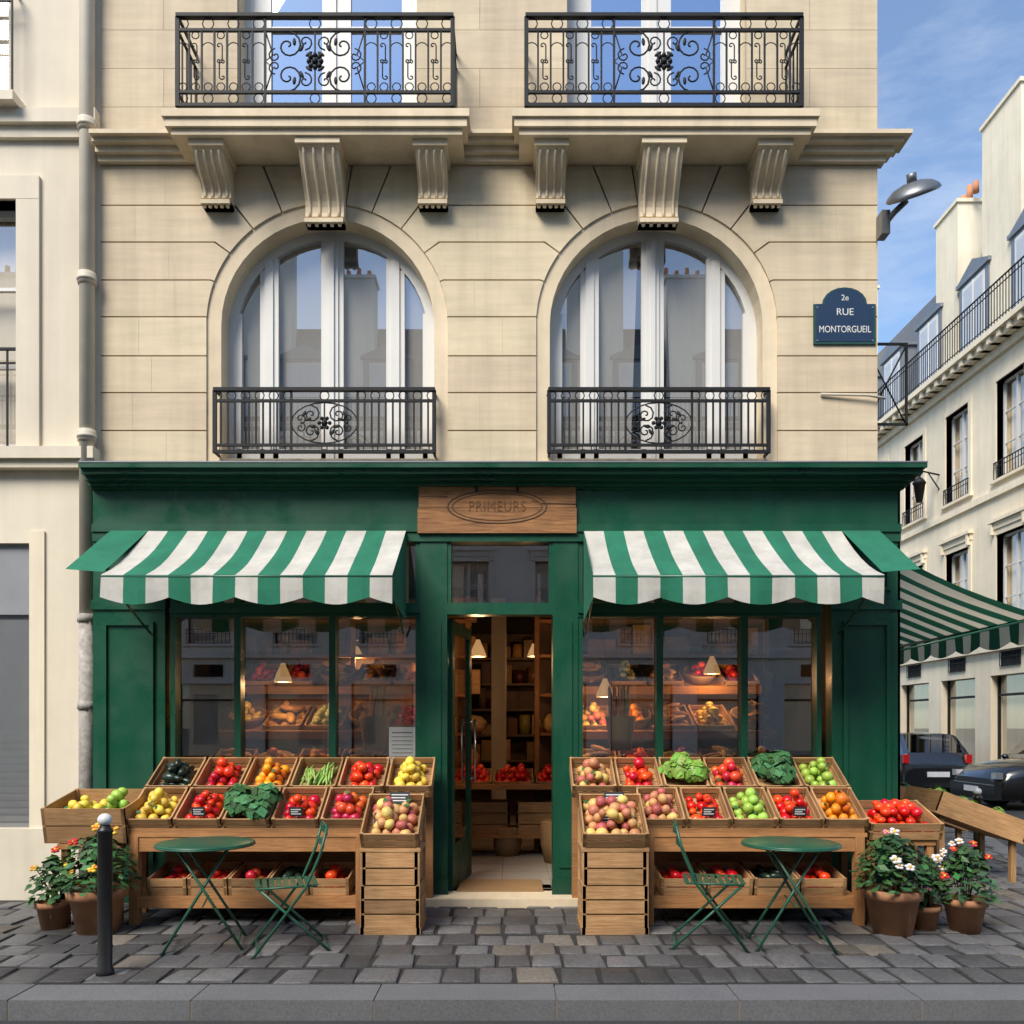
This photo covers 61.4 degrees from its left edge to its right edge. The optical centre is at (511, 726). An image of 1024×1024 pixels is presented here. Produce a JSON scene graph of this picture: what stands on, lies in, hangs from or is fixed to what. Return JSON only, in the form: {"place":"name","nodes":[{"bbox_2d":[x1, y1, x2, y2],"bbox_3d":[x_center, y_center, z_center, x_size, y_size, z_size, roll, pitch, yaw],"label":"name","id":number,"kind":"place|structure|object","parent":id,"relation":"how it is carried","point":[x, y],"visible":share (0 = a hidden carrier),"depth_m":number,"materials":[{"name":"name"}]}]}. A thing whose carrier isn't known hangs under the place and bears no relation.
{"place":"outdoors","nodes":[
{"label":"outdoors","id":0,"kind":"place"},
{"bbox_2d":[0,833,1023,983],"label":"pavement","id":1,"kind":"structure","parent":0,"point":[503,935],"depth_m":5.66,"materials":[{"name":"stone"}]},
{"bbox_2d":[0,0,101,899],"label":"building","id":2,"kind":"structure","parent":1,"relation":"on","point":[40,451],"depth_m":7.50,"materials":[{"name":"beige stone"}]},
{"bbox_2d":[76,0,97,883],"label":"drainpipe","id":3,"kind":"object","parent":2,"relation":"attached to","point":[87,283],"visible":0.64,"depth_m":7.36,"materials":[{"name":"metal"}]},
{"bbox_2d":[89,0,912,460],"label":"building","id":4,"kind":"structure","parent":1,"relation":"on","point":[491,210],"depth_m":7.50,"materials":[{"name":"stone"}]},
{"bbox_2d":[175,12,456,107],"bbox_3d":[-1.620,-5.480,7.282,2.298,0.760,0.436,0,0,0],"label":"balcony railing","id":5,"kind":"object","parent":4,"relation":"attached to","point":[315,64],"visible":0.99,"depth_m":7.08,"materials":[{"name":"metal"}]},
{"bbox_2d":[212,387,436,457],"bbox_3d":[-1.610,-2.630,7.447,1.929,0.560,0.146,0,0,0],"label":"balcony railing","id":6,"kind":"object","parent":4,"relation":"attached to","point":[216,391],"visible":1,"depth_m":7.39,"materials":[{"name":"metal"}]},
{"bbox_2d":[228,0,756,457],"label":"windows","id":7,"kind":"structure","parent":4,"relation":"attached to","point":[332,309],"depth_m":7.76,"materials":[{"name":"glass"}]},
{"bbox_2d":[78,461,927,907],"bbox_3d":[-0.082,-0.400,8.797,7.013,3.800,3.405,0,0,0],"label":"shopfront","id":8,"kind":"object","parent":4,"relation":"attached to","point":[136,701],"visible":0.44,"depth_m":7.35,"materials":[{"name":"green paint"}]},
{"bbox_2d":[66,531,405,633],"bbox_3d":[-2.155,-1.233,6.899,2.510,0.894,0.881,0,0,0],"label":"awning","id":9,"kind":"object","parent":8,"relation":"attached to","point":[265,567],"visible":1,"depth_m":6.71,"materials":[{"name":"green fabric"}]},
{"bbox_2d":[389,727,414,762],"bbox_3d":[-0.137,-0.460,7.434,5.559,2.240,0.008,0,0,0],"label":"sign","id":10,"kind":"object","parent":8,"relation":"attached to","point":[401,741],"depth_m":7.44,"materials":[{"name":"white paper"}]},
{"bbox_2d":[448,619,475,890],"bbox_3d":[-0.472,0.245,7.916,0.141,2.360,0.880,0,0,8],"label":"shop door","id":11,"kind":"structure","parent":8,"relation":"attached to","point":[460,722],"depth_m":7.87,"materials":[{"name":"green wood"}]},
{"bbox_2d":[418,487,576,533],"bbox_3d":[-0.126,-1.896,7.322,1.349,0.504,0.048,0,0,0],"label":"shop sign","id":12,"kind":"object","parent":8,"relation":"attached to","point":[497,510],"visible":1,"depth_m":7.30,"materials":[{"name":"wood"}]},
{"bbox_2d":[181,545,825,891],"bbox_3d":[-0.200,-0.163,10.725,6.500,3.175,6.550,0,0,0],"label":"shop interior","id":13,"kind":"object","parent":8,"relation":"attached to","point":[509,573],"visible":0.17,"depth_m":9.51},
{"bbox_2d":[215,596,776,863],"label":"shop interior displays","id":14,"kind":"object","parent":13,"relation":"in","point":[511,698],"visible":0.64,"depth_m":9.50,"materials":[{"name":"brown wood"}]},
{"bbox_2d":[274,601,720,696],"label":"pendant lamps","id":15,"kind":"object","parent":13,"relation":"hanging from","point":[284,676],"visible":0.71,"depth_m":8.63,"materials":[{"name":"beige"}]},
{"bbox_2d":[584,531,919,633],"bbox_3d":[1.865,-1.233,6.899,2.510,0.894,0.882,0,0,0],"label":"awning","id":16,"kind":"object","parent":8,"relation":"attached to","point":[704,567],"visible":1,"depth_m":6.70,"materials":[{"name":"green fabric"}]},
{"bbox_2d":[900,568,1023,664],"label":"awning","id":17,"kind":"object","parent":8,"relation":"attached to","point":[941,618],"visible":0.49,"depth_m":8.56,"materials":[{"name":"green fabric"}]},
{"bbox_2d":[546,387,770,457],"bbox_3d":[1.260,-2.630,7.447,1.929,0.560,0.146,0,0,0],"label":"balcony railing","id":18,"kind":"object","parent":4,"relation":"attached to","point":[766,391],"visible":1,"depth_m":7.39,"materials":[{"name":"metal"}]},
{"bbox_2d":[524,12,803,107],"bbox_3d":[1.250,-5.480,7.282,2.298,0.760,0.436,0,0,0],"label":"balcony railing","id":19,"kind":"object","parent":4,"relation":"attached to","point":[663,64],"visible":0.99,"depth_m":7.08,"materials":[{"name":"metal"}]},
{"bbox_2d":[813,287,875,344],"bbox_3d":[2.889,-3.571,7.488,0.540,0.494,0.024,0,0,0],"label":"street sign","id":20,"kind":"object","parent":4,"relation":"attached to","point":[844,316],"visible":1,"depth_m":7.48,"materials":[{"name":"blue metal"}]},
{"bbox_2d":[820,172,941,425],"bbox_3d":[3.120,-3.659,7.393,0.881,1.896,0.754,0,0,0],"label":"street lamp","id":21,"kind":"object","parent":4,"relation":"attached to","point":[913,187],"visible":0.96,"depth_m":7.36,"materials":[{"name":"metal"}]},
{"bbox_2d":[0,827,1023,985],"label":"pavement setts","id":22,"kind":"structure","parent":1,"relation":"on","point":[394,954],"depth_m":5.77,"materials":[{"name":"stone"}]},
{"bbox_2d":[34,899,70,930],"bbox_3d":[-3.400,1.395,6.400,0.268,0.210,0.267,0,0,0],"label":"flower pot","id":23,"kind":"object","parent":22,"relation":"on","point":[53,916],"visible":0.76,"depth_m":6.31,"materials":[{"name":"ceramic"}]},
{"bbox_2d":[24,846,84,906],"bbox_3d":[-3.396,1.099,6.397,0.400,0.425,0.375,0,0,0],"label":"flowering plant","id":24,"kind":"object","parent":23,"relation":"on","point":[51,863],"visible":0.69,"depth_m":6.33,"materials":[{"name":"green plant"}]},
{"bbox_2d":[40,787,148,924],"bbox_3d":[-3.205,0.986,6.721,0.620,1.028,0.597,0,0,0],"label":"fruit stand","id":25,"kind":"object","parent":22,"relation":"on","point":[75,813],"visible":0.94,"depth_m":6.49,"materials":[{"name":"brown wood"}]},
{"bbox_2d":[65,882,128,935],"bbox_3d":[-3.020,1.335,6.280,0.428,0.330,0.428,0,0,0],"label":"flower pot","id":26,"kind":"object","parent":22,"relation":"on","point":[84,911],"visible":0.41,"depth_m":6.13,"materials":[{"name":"ceramic"}]},
{"bbox_2d":[49,823,143,895],"bbox_3d":[-3.021,0.946,6.289,0.600,0.494,0.630,0,0,0],"label":"flowering plant","id":27,"kind":"object","parent":26,"relation":"on","point":[89,850],"visible":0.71,"depth_m":6.16,"materials":[{"name":"green plant"}]},
{"bbox_2d":[84,813,130,980],"bbox_3d":[-2.460,1.021,5.210,0.220,0.999,0.220,0,0,0],"label":"bollard","id":28,"kind":"object","parent":22,"relation":"on","point":[104,832],"visible":0.99,"depth_m":5.18,"materials":[{"name":"metal"}]},
{"bbox_2d":[153,836,255,955],"bbox_3d":[-2.090,1.144,5.880,0.660,0.721,0.660,0,0,0],"label":"bistro table","id":29,"kind":"object","parent":22,"relation":"on","point":[225,844],"visible":0.97,"depth_m":5.74,"materials":[{"name":"green metal"}]},
{"bbox_2d":[126,756,435,934],"bbox_3d":[-1.775,0.869,6.736,2.270,1.263,1.160,0,0,0],"label":"produce stand","id":30,"kind":"object","parent":22,"relation":"on","point":[374,867],"visible":0.96,"depth_m":6.54,"materials":[{"name":"brown wood"}]},
{"bbox_2d":[250,820,330,959],"bbox_3d":[-1.486,1.079,5.804,0.534,0.856,0.401,0,0,-17],"label":"bistro chair","id":31,"kind":"object","parent":22,"relation":"on","point":[323,827],"visible":0.99,"depth_m":5.71,"materials":[{"name":"green metal"}]},
{"bbox_2d":[669,818,750,952],"bbox_3d":[1.345,1.079,5.922,0.534,0.856,0.401,0,0,9],"label":"bistro chair","id":32,"kind":"object","parent":22,"relation":"on","point":[696,879],"visible":0.98,"depth_m":5.79,"materials":[{"name":"green metal"}]},
{"bbox_2d":[569,749,868,934],"bbox_3d":[1.580,0.841,6.736,2.200,1.317,1.160,0,0,0],"label":"produce stand","id":33,"kind":"object","parent":22,"relation":"on","point":[629,866],"visible":0.94,"depth_m":6.54,"materials":[{"name":"brown wood"}]},
{"bbox_2d":[741,836,841,955],"bbox_3d":[1.900,1.144,5.880,0.656,0.721,0.656,0,0,0],"label":"bistro table","id":34,"kind":"object","parent":22,"relation":"on","point":[773,844],"visible":1,"depth_m":5.75,"materials":[{"name":"green metal"}]},
{"bbox_2d":[839,799,943,922],"bbox_3d":[2.978,1.032,6.819,0.555,0.937,0.661,0,0,0],"label":"tomato crate","id":35,"kind":"object","parent":22,"relation":"on","point":[910,821],"visible":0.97,"depth_m":6.59,"materials":[{"name":"brown wood"}]},
{"bbox_2d":[862,883,923,937],"bbox_3d":[2.760,1.335,6.250,0.417,0.330,0.417,0,0,0],"label":"flower pot","id":36,"kind":"object","parent":22,"relation":"on","point":[892,914],"visible":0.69,"depth_m":6.12,"materials":[{"name":"ceramic"}]},
{"bbox_2d":[848,828,934,894],"bbox_3d":[2.759,0.962,6.255,0.577,0.458,0.568,0,0,30],"label":"flowering plant","id":37,"kind":"object","parent":36,"relation":"in","point":[892,843],"visible":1,"depth_m":6.15,"materials":[{"name":"green plant"}]},
{"bbox_2d":[914,903,941,930],"bbox_3d":[3.040,1.405,6.350,0.235,0.190,0.235,0,0,0],"label":"flower pot","id":38,"kind":"object","parent":22,"relation":"on","point":[927,918],"visible":0.63,"depth_m":6.27,"materials":[{"name":"ceramic"}]},
{"bbox_2d":[898,854,950,910],"bbox_3d":[3.032,1.131,6.351,0.362,0.400,0.336,0,0,-26],"label":"flowering plant","id":39,"kind":"object","parent":38,"relation":"in","point":[931,890],"visible":0.54,"depth_m":6.28,"materials":[{"name":"green plant"}]},
{"bbox_2d":[900,782,1023,882],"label":"side street crate rack","id":40,"kind":"object","parent":22,"relation":"on","point":[959,814],"visible":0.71,"depth_m":8.24,"materials":[{"name":"brown wood"}]},
{"bbox_2d":[941,893,988,934],"bbox_3d":[3.320,1.375,6.320,0.321,0.250,0.321,0,0,0],"label":"flower pot","id":41,"kind":"object","parent":22,"relation":"on","point":[966,917],"visible":0.8,"depth_m":6.22,"materials":[{"name":"ceramic"}]},
{"bbox_2d":[932,838,1001,903],"bbox_3d":[3.324,1.042,6.322,0.454,0.458,0.453,0,0,0],"label":"flowering plant","id":42,"kind":"object","parent":41,"relation":"in","point":[964,858],"visible":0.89,"depth_m":6.25,"materials":[{"name":"green plant"}]},
{"bbox_2d":[973,788,981,858],"bbox_3d":[5.060,1.091,9.370,0.220,0.859,0.220,0,0,0],"label":"bollard","id":43,"kind":"object","parent":22,"relation":"on","point":[977,796],"depth_m":9.34,"materials":[{"name":"metal"}]},
{"bbox_2d":[0,795,1023,1023],"bbox_3d":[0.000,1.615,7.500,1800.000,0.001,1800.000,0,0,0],"label":"road","id":44,"kind":"structure","parent":0,"point":[1015,809],"depth_m":4.71,"materials":[{"name":"grey asphalt"}]},
{"bbox_2d":[0,788,1023,1020],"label":"kerb","id":45,"kind":"structure","parent":44,"relation":"on","point":[552,1002],"depth_m":4.74,"materials":[{"name":"stone"}]},
{"bbox_2d":[900,732,971,794],"bbox_3d":[9.850,0.884,21.900,1.993,1.497,4.000,0,0,0],"label":"hatchback car","id":46,"kind":"object","parent":44,"relation":"on","point":[929,760],"visible":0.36,"depth_m":20.01,"materials":[{"name":"blue paint"}]},
{"bbox_2d":[950,750,1023,804],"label":"sedan car","id":47,"kind":"object","parent":44,"relation":"on","point":[999,782],"visible":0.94,"depth_m":16.82,"materials":[{"name":"black paint"}]},
{"bbox_2d":[877,76,1023,763],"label":"building","id":48,"kind":"structure","parent":0,"point":[961,333],"depth_m":22.06,"materials":[{"name":"beige stone"}]},
{"bbox_2d":[912,471,939,502],"bbox_3d":[11.333,-6.587,23.600,0.767,0.875,0.346,0,0,0],"label":"wall lantern","id":49,"kind":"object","parent":48,"relation":"attached to","point":[918,483],"depth_m":23.52,"materials":[{"name":"metal"}]},
{"bbox_2d":[877,0,1023,352],"label":"sky","id":50,"kind":"structure","parent":0,"point":[944,66],"materials":[{"name":"blue"}]}
]}

